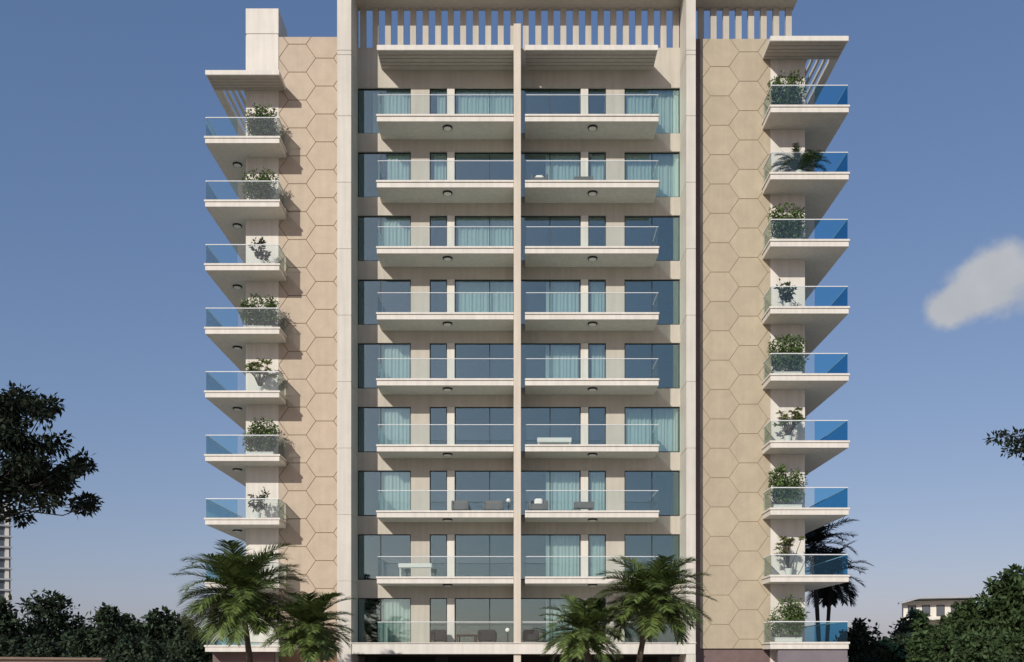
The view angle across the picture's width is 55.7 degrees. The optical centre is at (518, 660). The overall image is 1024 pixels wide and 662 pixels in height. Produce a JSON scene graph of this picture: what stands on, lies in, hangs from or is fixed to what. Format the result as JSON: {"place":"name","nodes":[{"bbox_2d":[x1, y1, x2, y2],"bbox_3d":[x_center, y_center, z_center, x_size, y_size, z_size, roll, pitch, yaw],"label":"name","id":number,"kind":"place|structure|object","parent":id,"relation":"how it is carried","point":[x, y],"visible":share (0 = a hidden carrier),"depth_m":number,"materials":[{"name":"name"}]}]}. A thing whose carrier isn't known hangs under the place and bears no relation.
{"place":"outdoors","nodes":[
{"label":"outdoors","id":0,"kind":"place"},
{"bbox_2d":[0,503,11,608],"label":"tower block","id":1,"kind":"structure","parent":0,"point":[5,560],"depth_m":303.91,"materials":[{"name":"concrete"}]},
{"bbox_2d":[0,0,1023,660],"label":"sky","id":2,"kind":"structure","parent":0,"point":[106,162],"materials":[{"name":"blue"}]},
{"bbox_2d":[204,0,849,661],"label":"apartment building","id":3,"kind":"structure","parent":0,"point":[692,318],"depth_m":48.65,"materials":[{"name":"paint"}]},
{"bbox_2d":[238,293,279,326],"bbox_3d":[-13.187,-17.727,49.397,2.216,1.917,1.183,0,0,0],"label":"potted plant","id":4,"kind":"object","parent":3,"relation":"on","point":[260,317],"visible":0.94,"depth_m":49.27,"materials":[{"name":"green plant"}]},
{"bbox_2d":[248,488,270,517],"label":"potted plant","id":5,"kind":"object","parent":3,"relation":"on","point":[259,504],"visible":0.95,"depth_m":49.39,"materials":[{"name":"green plant"}]},
{"bbox_2d":[241,167,278,198],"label":"potted plant","id":6,"kind":"object","parent":3,"relation":"on","point":[260,190],"visible":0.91,"depth_m":49.22,"materials":[{"name":"green plant"}]},
{"bbox_2d":[248,236,271,262],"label":"potted plant","id":7,"kind":"object","parent":3,"relation":"on","point":[258,253],"visible":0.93,"depth_m":49.33,"materials":[{"name":"green plant"}]},
{"bbox_2d":[243,102,277,135],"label":"potted plant","id":8,"kind":"object","parent":3,"relation":"on","point":[263,126],"visible":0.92,"depth_m":49.23,"materials":[{"name":"green plant"}]},
{"bbox_2d":[242,416,279,453],"bbox_3d":[-13.131,-11.412,49.411,2.041,2.086,1.235,0,0,0],"label":"potted plant","id":9,"kind":"object","parent":3,"relation":"on","point":[259,441],"visible":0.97,"depth_m":49.27,"materials":[{"name":"green plant"}]},
{"bbox_2d":[244,357,277,389],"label":"potted plant","id":10,"kind":"object","parent":3,"relation":"on","point":[252,365],"visible":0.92,"depth_m":49.30,"materials":[{"name":"green plant"}]},
{"bbox_2d":[368,568,387,578],"bbox_3d":[-7.146,-4.389,49.470,0.916,0.660,0.760,0,0,0],"label":"armchair","id":11,"kind":"object","parent":3,"relation":"on","point":[372,573],"visible":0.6,"depth_m":49.14,"materials":[{"name":"grey fabric"}]},
{"bbox_2d":[358,89,410,132],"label":"window","id":12,"kind":"structure","parent":3,"relation":"in","point":[380,90],"depth_m":48.75,"materials":[{"name":"black metal"}]},
{"bbox_2d":[358,153,410,196],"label":"window","id":13,"kind":"structure","parent":3,"relation":"in","point":[358,153],"depth_m":48.75,"materials":[{"name":"black metal"}]},
{"bbox_2d":[358,216,410,260],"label":"window","id":14,"kind":"structure","parent":3,"relation":"in","point":[380,217],"depth_m":48.75,"materials":[{"name":"black metal"}]},
{"bbox_2d":[358,280,410,324],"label":"window","id":15,"kind":"structure","parent":3,"relation":"in","point":[358,280],"depth_m":48.75,"materials":[{"name":"black metal"}]},
{"bbox_2d":[358,343,410,387],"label":"window","id":16,"kind":"structure","parent":3,"relation":"in","point":[380,344],"depth_m":48.75,"materials":[{"name":"black metal"}]},
{"bbox_2d":[358,407,410,451],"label":"window","id":17,"kind":"structure","parent":3,"relation":"in","point":[358,407],"depth_m":48.75,"materials":[{"name":"black metal"}]},
{"bbox_2d":[358,471,410,515],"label":"window","id":18,"kind":"structure","parent":3,"relation":"in","point":[358,471],"depth_m":48.75,"materials":[{"name":"black metal"}]},
{"bbox_2d":[358,534,410,579],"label":"window","id":19,"kind":"structure","parent":3,"relation":"in","point":[358,534],"depth_m":48.75,"materials":[{"name":"black metal"}]},
{"bbox_2d":[358,598,410,641],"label":"window","id":20,"kind":"structure","parent":3,"relation":"in","point":[358,598],"depth_m":48.75,"materials":[{"name":"black metal"}]},
{"bbox_2d":[373,92,409,132],"bbox_3d":[-6.400,-27.577,48.991,1.868,2.220,0.127,0,0,0],"label":"curtain","id":21,"kind":"object","parent":3,"relation":"hanging from","point":[395,104],"visible":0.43,"depth_m":48.99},
{"bbox_2d":[378,219,409,259],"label":"curtain","id":22,"kind":"object","parent":3,"relation":"hanging from","point":[395,236],"visible":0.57,"depth_m":49.00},
{"bbox_2d":[379,472,409,509],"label":"curtain","id":23,"kind":"object","parent":3,"relation":"hanging from","point":[395,500],"visible":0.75,"depth_m":48.99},
{"bbox_2d":[379,409,409,443],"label":"curtain","id":24,"kind":"object","parent":3,"relation":"hanging from","point":[395,434],"visible":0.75,"depth_m":48.98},
{"bbox_2d":[379,346,409,377],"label":"curtain","id":25,"kind":"object","parent":3,"relation":"hanging from","point":[396,368],"visible":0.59,"depth_m":48.98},
{"bbox_2d":[381,599,409,641],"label":"curtain","id":26,"kind":"object","parent":3,"relation":"hanging from","point":[395,617],"visible":0.79,"depth_m":48.98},
{"bbox_2d":[387,155,409,179],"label":"curtain","id":27,"kind":"object","parent":3,"relation":"hanging from","point":[398,170],"visible":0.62,"depth_m":48.99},
{"bbox_2d":[398,563,431,575],"bbox_3d":[-5.028,-4.389,47.400,1.625,0.660,0.400,0,0,0],"label":"table","id":28,"kind":"object","parent":3,"relation":"on","point":[414,565],"visible":0.9,"depth_m":47.20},
{"bbox_2d":[430,630,446,641],"bbox_3d":[-3.945,-1.189,47.870,0.798,0.660,0.760,0,0,0],"label":"armchair","id":29,"kind":"object","parent":3,"relation":"on","point":[438,635],"visible":0.93,"depth_m":47.54,"materials":[{"name":"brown fabric"}]},
{"bbox_2d":[434,155,445,179],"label":"curtain","id":30,"kind":"object","parent":3,"relation":"hanging from","point":[439,170],"visible":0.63,"depth_m":48.98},
{"bbox_2d":[437,92,445,113],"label":"curtain","id":31,"kind":"object","parent":3,"relation":"hanging from","point":[441,104],"visible":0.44,"depth_m":48.98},
{"bbox_2d":[451,500,468,509],"bbox_3d":[-2.859,-7.589,47.870,0.842,0.660,0.760,0,0,0],"label":"armchair","id":32,"kind":"object","parent":3,"relation":"on","point":[459,505],"visible":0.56,"depth_m":47.52,"materials":[{"name":"grey fabric"}]},
{"bbox_2d":[455,89,513,113],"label":"window","id":33,"kind":"structure","parent":3,"relation":"in","point":[489,90],"depth_m":48.75,"materials":[{"name":"black metal"}]},
{"bbox_2d":[455,153,513,179],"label":"window","id":34,"kind":"structure","parent":3,"relation":"in","point":[455,153],"depth_m":48.76,"materials":[{"name":"black metal"}]},
{"bbox_2d":[455,216,513,245],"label":"window","id":35,"kind":"structure","parent":3,"relation":"in","point":[489,217],"depth_m":48.75,"materials":[{"name":"black metal"}]},
{"bbox_2d":[455,280,513,311],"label":"window","id":36,"kind":"structure","parent":3,"relation":"in","point":[455,280],"depth_m":48.75,"materials":[{"name":"black metal"}]},
{"bbox_2d":[455,343,513,377],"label":"window","id":37,"kind":"structure","parent":3,"relation":"in","point":[489,344],"depth_m":48.75,"materials":[{"name":"black metal"}]},
{"bbox_2d":[455,407,513,443],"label":"window","id":38,"kind":"structure","parent":3,"relation":"in","point":[455,407],"depth_m":48.75,"materials":[{"name":"black metal"}]},
{"bbox_2d":[455,471,513,500],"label":"window","id":39,"kind":"structure","parent":3,"relation":"in","point":[455,471],"depth_m":48.75,"materials":[{"name":"black metal"}]},
{"bbox_2d":[455,534,513,575],"bbox_3d":[-1.625,-5.190,48.785,3.130,2.270,0.070,0,0,0],"label":"window","id":40,"kind":"structure","parent":3,"relation":"in","point":[455,534],"depth_m":48.75,"materials":[{"name":"black metal"}]},
{"bbox_2d":[455,598,513,641],"bbox_3d":[-1.625,-1.990,48.785,3.130,2.270,0.070,0,0,0],"label":"window","id":41,"kind":"structure","parent":3,"relation":"in","point":[455,598],"depth_m":48.75,"materials":[{"name":"black metal"}]},
{"bbox_2d":[458,282,512,311],"bbox_3d":[-1.665,-17.977,48.989,2.786,2.220,0.128,0,0,0],"label":"curtain","id":42,"kind":"object","parent":3,"relation":"hanging from","point":[479,302],"visible":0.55,"depth_m":48.99,"materials":[{"name":"fabric"}]},
{"bbox_2d":[458,219,512,245],"bbox_3d":[-1.670,-21.177,48.990,2.796,2.220,0.129,0,0,0],"label":"curtain","id":43,"kind":"object","parent":3,"relation":"hanging from","point":[479,236],"visible":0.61,"depth_m":48.99,"materials":[{"name":"fabric"}]},
{"bbox_2d":[458,92,512,113],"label":"curtain","id":44,"kind":"object","parent":3,"relation":"hanging from","point":[479,104],"visible":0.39,"depth_m":48.99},
{"bbox_2d":[478,630,495,641],"bbox_3d":[-1.551,-1.189,47.870,0.886,0.660,0.760,0,0,0],"label":"armchair","id":45,"kind":"object","parent":3,"relation":"on","point":[486,635],"visible":0.91,"depth_m":47.52,"materials":[{"name":"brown fabric"}]},
{"bbox_2d":[483,500,502,509],"bbox_3d":[-1.241,-7.589,47.870,0.975,0.660,0.760,0,0,0],"label":"armchair","id":46,"kind":"object","parent":3,"relation":"on","point":[492,505],"visible":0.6,"depth_m":47.52,"materials":[{"name":"grey fabric"}]},
{"bbox_2d":[523,630,538,641],"bbox_3d":[0.621,-1.189,47.870,0.798,0.660,0.760,0,0,0],"label":"armchair","id":47,"kind":"object","parent":3,"relation":"on","point":[530,635],"visible":0.87,"depth_m":47.52,"materials":[{"name":"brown fabric"}]},
{"bbox_2d":[529,499,547,509],"bbox_3d":[0.997,-7.629,47.870,0.931,0.740,0.760,0,0,0],"label":"armchair","id":48,"kind":"object","parent":3,"relation":"on","point":[537,504],"visible":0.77,"depth_m":47.52,"materials":[{"name":"grey fabric"}]},
{"bbox_2d":[521,89,580,113],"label":"window","id":49,"kind":"structure","parent":3,"relation":"in","point":[521,89],"depth_m":48.75,"materials":[{"name":"black metal"}]},
{"bbox_2d":[521,216,580,260],"bbox_3d":[1.595,-21.190,48.785,3.070,2.270,0.070,0,0,0],"label":"window","id":50,"kind":"structure","parent":3,"relation":"in","point":[521,216],"depth_m":48.75,"materials":[{"name":"black metal"}]},
{"bbox_2d":[521,343,580,377],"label":"window","id":51,"kind":"structure","parent":3,"relation":"in","point":[521,343],"depth_m":48.75,"materials":[{"name":"black metal"}]},
{"bbox_2d":[521,534,580,579],"bbox_3d":[1.595,-5.190,48.785,3.070,2.270,0.070,0,0,0],"label":"window","id":52,"kind":"structure","parent":3,"relation":"in","point":[521,534],"depth_m":48.75,"materials":[{"name":"black metal"}]},
{"bbox_2d":[537,438,571,443],"bbox_3d":[1.760,-10.659,47.500,1.672,0.400,0.450,0,0,0],"label":"bench","id":53,"kind":"object","parent":3,"relation":"on","point":[554,440],"visible":0.81,"depth_m":47.27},
{"bbox_2d":[546,536,578,575],"bbox_3d":[2.230,-5.177,48.991,1.688,2.220,0.131,0,0,0],"label":"curtain","id":54,"kind":"object","parent":3,"relation":"hanging from","point":[562,546],"visible":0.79,"depth_m":49.00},
{"bbox_2d":[546,472,578,509],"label":"curtain","id":55,"kind":"object","parent":3,"relation":"hanging from","point":[561,500],"visible":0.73,"depth_m":48.99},
{"bbox_2d":[546,346,578,377],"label":"curtain","id":56,"kind":"object","parent":3,"relation":"hanging from","point":[562,368],"visible":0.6,"depth_m":48.99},
{"bbox_2d":[546,282,578,311],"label":"curtain","id":57,"kind":"object","parent":3,"relation":"hanging from","point":[562,302],"visible":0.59,"depth_m":48.99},
{"bbox_2d":[546,155,578,179],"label":"curtain","id":58,"kind":"object","parent":3,"relation":"hanging from","point":[562,170],"visible":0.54,"depth_m":48.99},
{"bbox_2d":[546,599,578,641],"bbox_3d":[2.237,-1.977,48.990,1.684,2.220,0.133,0,0,0],"label":"curtain","id":59,"kind":"object","parent":3,"relation":"hanging from","point":[552,618],"visible":0.33,"depth_m":49.00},
{"bbox_2d":[574,502,593,509],"bbox_3d":[3.226,-7.509,47.700,0.972,0.500,0.500,0,0,0],"label":"sofa","id":60,"kind":"object","parent":3,"relation":"on","point":[583,505],"visible":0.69,"depth_m":47.45,"materials":[{"name":"grey fabric"}]},
{"bbox_2d":[588,343,605,377],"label":"window","id":61,"kind":"structure","parent":3,"relation":"in","point":[588,343],"depth_m":48.75,"materials":[{"name":"black metal"}]},
{"bbox_2d":[590,536,604,575],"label":"curtain","id":62,"kind":"object","parent":3,"relation":"hanging from","point":[597,548],"visible":0.82,"depth_m":48.99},
{"bbox_2d":[591,472,604,509],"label":"curtain","id":63,"kind":"object","parent":3,"relation":"hanging from","point":[598,483],"visible":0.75,"depth_m":48.99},
{"bbox_2d":[591,282,604,311],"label":"curtain","id":64,"kind":"object","parent":3,"relation":"hanging from","point":[597,302],"visible":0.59,"depth_m":48.98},
{"bbox_2d":[591,155,604,179],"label":"curtain","id":65,"kind":"object","parent":3,"relation":"hanging from","point":[597,170],"visible":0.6,"depth_m":48.98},
{"bbox_2d":[592,346,604,377],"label":"curtain","id":66,"kind":"object","parent":3,"relation":"hanging from","point":[598,368],"visible":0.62,"depth_m":48.99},
{"bbox_2d":[626,409,677,450],"bbox_3d":[6.746,-11.577,48.990,2.612,2.220,0.131,0,0,0],"label":"curtain","id":67,"kind":"object","parent":3,"relation":"hanging from","point":[666,420],"visible":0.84,"depth_m":48.99,"materials":[{"name":"fabric"}]},
{"bbox_2d":[626,155,677,196],"bbox_3d":[6.773,-24.377,48.991,2.618,2.220,0.130,0,0,0],"label":"curtain","id":68,"kind":"object","parent":3,"relation":"hanging from","point":[667,174],"visible":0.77,"depth_m":48.99,"materials":[{"name":"fabric"}]},
{"bbox_2d":[626,92,677,132],"bbox_3d":[6.760,-27.577,48.990,2.622,2.220,0.131,0,0,0],"label":"curtain","id":69,"kind":"object","parent":3,"relation":"hanging from","point":[667,110],"visible":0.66,"depth_m":48.99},
{"bbox_2d":[625,89,679,132],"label":"window","id":70,"kind":"structure","parent":3,"relation":"in","point":[651,90],"depth_m":48.76,"materials":[{"name":"black metal"}]},
{"bbox_2d":[625,153,679,196],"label":"window","id":71,"kind":"structure","parent":3,"relation":"in","point":[625,153],"depth_m":48.76,"materials":[{"name":"black metal"}]},
{"bbox_2d":[625,216,679,260],"bbox_3d":[6.720,-21.190,48.785,2.780,2.270,0.070,0,0,0],"label":"window","id":72,"kind":"structure","parent":3,"relation":"in","point":[651,217],"depth_m":48.76,"materials":[{"name":"black metal"}]},
{"bbox_2d":[625,280,679,324],"bbox_3d":[6.720,-17.990,48.785,2.780,2.270,0.070,0,0,0],"label":"window","id":73,"kind":"structure","parent":3,"relation":"in","point":[625,280],"depth_m":48.75,"materials":[{"name":"black metal"}]},
{"bbox_2d":[625,343,679,387],"bbox_3d":[6.720,-14.790,48.785,2.780,2.270,0.070,0,0,0],"label":"window","id":74,"kind":"structure","parent":3,"relation":"in","point":[651,344],"depth_m":48.76,"materials":[{"name":"black metal"}]},
{"bbox_2d":[625,407,679,451],"bbox_3d":[6.720,-11.590,48.785,2.780,2.270,0.070,0,0,0],"label":"window","id":75,"kind":"structure","parent":3,"relation":"in","point":[625,407],"depth_m":48.75,"materials":[{"name":"black metal"}]},
{"bbox_2d":[625,471,679,515],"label":"window","id":76,"kind":"structure","parent":3,"relation":"in","point":[625,471],"depth_m":48.75,"materials":[{"name":"metal"}]},
{"bbox_2d":[625,534,679,578],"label":"window","id":77,"kind":"structure","parent":3,"relation":"in","point":[625,534],"depth_m":48.75,"materials":[{"name":"metal"}]},
{"bbox_2d":[773,278,797,305],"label":"potted plant","id":78,"kind":"object","parent":3,"relation":"on","point":[786,295],"visible":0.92,"depth_m":46.82,"materials":[{"name":"green plant"}]},
{"bbox_2d":[766,464,807,507],"bbox_3d":[13.024,-8.416,46.886,2.071,2.274,1.190,0,0,0],"label":"potted plant","id":79,"kind":"object","parent":3,"relation":"on","point":[788,493],"visible":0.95,"depth_m":46.73,"materials":[{"name":"green plant"}]},
{"bbox_2d":[766,69,808,104],"bbox_3d":[13.008,-27.464,46.869,2.165,1.970,1.155,0,0,0],"label":"potted plant","id":80,"kind":"object","parent":3,"relation":"on","point":[779,97],"visible":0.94,"depth_m":46.68,"materials":[{"name":"green plant"}]},
{"bbox_2d":[767,334,808,372],"bbox_3d":[13.014,-14.747,46.862,2.166,2.136,1.156,0,0,0],"label":"potted plant","id":81,"kind":"object","parent":3,"relation":"on","point":[792,361],"visible":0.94,"depth_m":46.73,"materials":[{"name":"green plant"}]},
{"bbox_2d":[767,202,808,238],"bbox_3d":[12.998,-21.118,46.893,2.135,2.078,1.202,0,0,0],"label":"potted plant","id":82,"kind":"object","parent":3,"relation":"on","point":[783,229],"visible":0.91,"depth_m":46.73,"materials":[{"name":"green plant"}]},
{"bbox_2d":[766,594,810,641],"bbox_3d":[13.009,-2.065,46.860,2.140,2.372,1.212,0,0,0],"label":"potted plant","id":83,"kind":"object","parent":3,"relation":"on","point":[790,614],"visible":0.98,"depth_m":46.70,"materials":[{"name":"green plant"}]},
{"bbox_2d":[772,535,805,574],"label":"potted plant","id":84,"kind":"object","parent":3,"relation":"on","point":[787,541],"visible":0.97,"depth_m":46.74,"materials":[{"name":"green plant"}]},
{"bbox_2d":[773,406,805,439],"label":"potted plant","id":85,"kind":"object","parent":3,"relation":"on","point":[796,416],"visible":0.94,"depth_m":46.83,"materials":[{"name":"green plant"}]},
{"bbox_2d":[771,142,830,171],"bbox_3d":[13.649,-23.959,46.925,2.989,1.361,2.622,0,0,33],"label":"potted plant","id":86,"kind":"object","parent":3,"relation":"on","point":[797,165],"visible":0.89,"depth_m":46.56,"materials":[{"name":"green plant"}]},
{"bbox_2d":[833,617,884,661],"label":"broadleaf tree","id":87,"kind":"object","parent":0,"point":[857,636],"visible":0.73,"depth_m":71.27,"materials":[{"name":"green plant"}]},
{"bbox_2d":[889,606,930,639],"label":"broadleaf tree","id":88,"kind":"object","parent":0,"point":[903,623],"visible":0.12,"depth_m":77.83,"materials":[{"name":"green plant"}]},
{"bbox_2d":[898,596,979,626],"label":"villa","id":89,"kind":"object","parent":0,"point":[935,607],"visible":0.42,"depth_m":190.18,"materials":[{"name":"paint"}]},
{"label":"forecourt","id":90,"kind":"structure","parent":0,"visible":0},
{"bbox_2d":[0,593,31,656],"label":"broadleaf tree","id":91,"kind":"object","parent":90,"relation":"on","point":[9,622],"visible":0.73,"depth_m":61.82,"materials":[{"name":"green plant"}]},
{"bbox_2d":[0,633,70,656],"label":"broadleaf tree","id":92,"kind":"object","parent":90,"relation":"on","point":[40,646],"visible":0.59,"depth_m":49.53,"materials":[{"name":"green plant"}]},
{"bbox_2d":[0,380,104,528],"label":"broadleaf tree","id":93,"kind":"object","parent":90,"relation":"on","point":[29,476],"visible":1,"depth_m":23.21,"materials":[{"name":"green plant"}]},
{"bbox_2d":[0,657,106,661],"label":"boundary wall","id":94,"kind":"structure","parent":90,"relation":"on","point":[37,659],"depth_m":31.25,"materials":[{"name":"brown paint"}]},
{"bbox_2d":[14,588,95,656],"bbox_3d":[-31.568,-0.940,65.855,5.911,7.940,5.163,0,0,-23],"label":"broadleaf tree","id":95,"kind":"object","parent":90,"relation":"on","point":[54,625],"visible":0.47,"depth_m":64.96,"materials":[{"name":"green plant"}]},
{"bbox_2d":[60,601,133,659],"bbox_3d":[-27.671,-0.424,64.117,4.742,6.918,4.136,0,0,0],"label":"broadleaf tree","id":96,"kind":"object","parent":90,"relation":"on","point":[108,629],"visible":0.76,"depth_m":63.18,"materials":[{"name":"green plant"}]},
{"bbox_2d":[82,632,185,661],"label":"broadleaf tree","id":97,"kind":"object","parent":90,"relation":"on","point":[147,645],"visible":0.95,"depth_m":47.27,"materials":[{"name":"green plant"}]},
{"bbox_2d":[127,605,192,659],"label":"broadleaf tree","id":98,"kind":"object","parent":90,"relation":"on","point":[161,626],"visible":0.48,"depth_m":65.32,"materials":[{"name":"green plant"}]},
{"bbox_2d":[162,615,212,661],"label":"broadleaf tree","id":99,"kind":"object","parent":90,"relation":"on","point":[190,650],"visible":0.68,"depth_m":63.28,"materials":[{"name":"green plant"}]},
{"bbox_2d":[171,539,308,661],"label":"palm tree","id":100,"kind":"object","parent":90,"relation":"on","point":[238,597],"visible":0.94,"depth_m":37.34,"materials":[{"name":"green plant"}]},
{"bbox_2d":[259,590,357,661],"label":"palm tree","id":101,"kind":"object","parent":90,"relation":"on","point":[312,636],"visible":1,"depth_m":36.77,"materials":[{"name":"green plant"}]},
{"bbox_2d":[534,592,633,661],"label":"palm tree","id":102,"kind":"object","parent":90,"relation":"on","point":[583,618],"visible":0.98,"depth_m":36.40,"materials":[{"name":"green plant"}]},
{"bbox_2d":[593,553,718,661],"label":"palm tree","id":103,"kind":"object","parent":90,"relation":"on","point":[652,607],"visible":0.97,"depth_m":36.97,"materials":[{"name":"green plant"}]},
{"bbox_2d":[805,517,859,641],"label":"palm tree","id":104,"kind":"object","parent":90,"relation":"on","point":[815,537],"visible":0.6,"depth_m":65.28,"materials":[{"name":"green plant"}]},
{"bbox_2d":[805,540,872,641],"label":"palm tree","id":105,"kind":"object","parent":90,"relation":"on","point":[829,596],"visible":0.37,"depth_m":67.94,"materials":[{"name":"green plant"}]},
{"bbox_2d":[867,631,912,661],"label":"broadleaf tree","id":106,"kind":"object","parent":90,"relation":"on","point":[889,649],"visible":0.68,"depth_m":65.40,"materials":[{"name":"green plant"}]},
{"bbox_2d":[904,611,939,661],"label":"broadleaf tree","id":107,"kind":"object","parent":90,"relation":"on","point":[921,626],"visible":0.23,"depth_m":61.83,"materials":[{"name":"green plant"}]},
{"bbox_2d":[907,618,974,661],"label":"broadleaf tree","id":108,"kind":"object","parent":90,"relation":"on","point":[936,647],"visible":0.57,"depth_m":59.30,"materials":[{"name":"green plant"}]},
{"bbox_2d":[942,597,1011,650],"bbox_3d":[30.306,-0.639,64.001,4.554,7.304,3.955,0,0,0],"label":"broadleaf tree","id":109,"kind":"object","parent":90,"relation":"on","point":[966,612],"visible":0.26,"depth_m":63.60,"materials":[{"name":"green plant"}]},
{"bbox_2d":[938,622,1023,661],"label":"broadleaf tree","id":110,"kind":"object","parent":90,"relation":"on","point":[980,648],"visible":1,"depth_m":47.40,"materials":[{"name":"green plant"}]},
{"bbox_2d":[974,563,1023,661],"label":"broadleaf tree","id":111,"kind":"object","parent":90,"relation":"on","point":[1003,607],"visible":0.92,"depth_m":59.80,"materials":[{"name":"green plant"}]},
{"bbox_2d":[981,425,1023,464],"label":"broadleaf tree","id":112,"kind":"object","parent":90,"relation":"on","point":[1010,441],"visible":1,"depth_m":24.79,"materials":[{"name":"green plant"}]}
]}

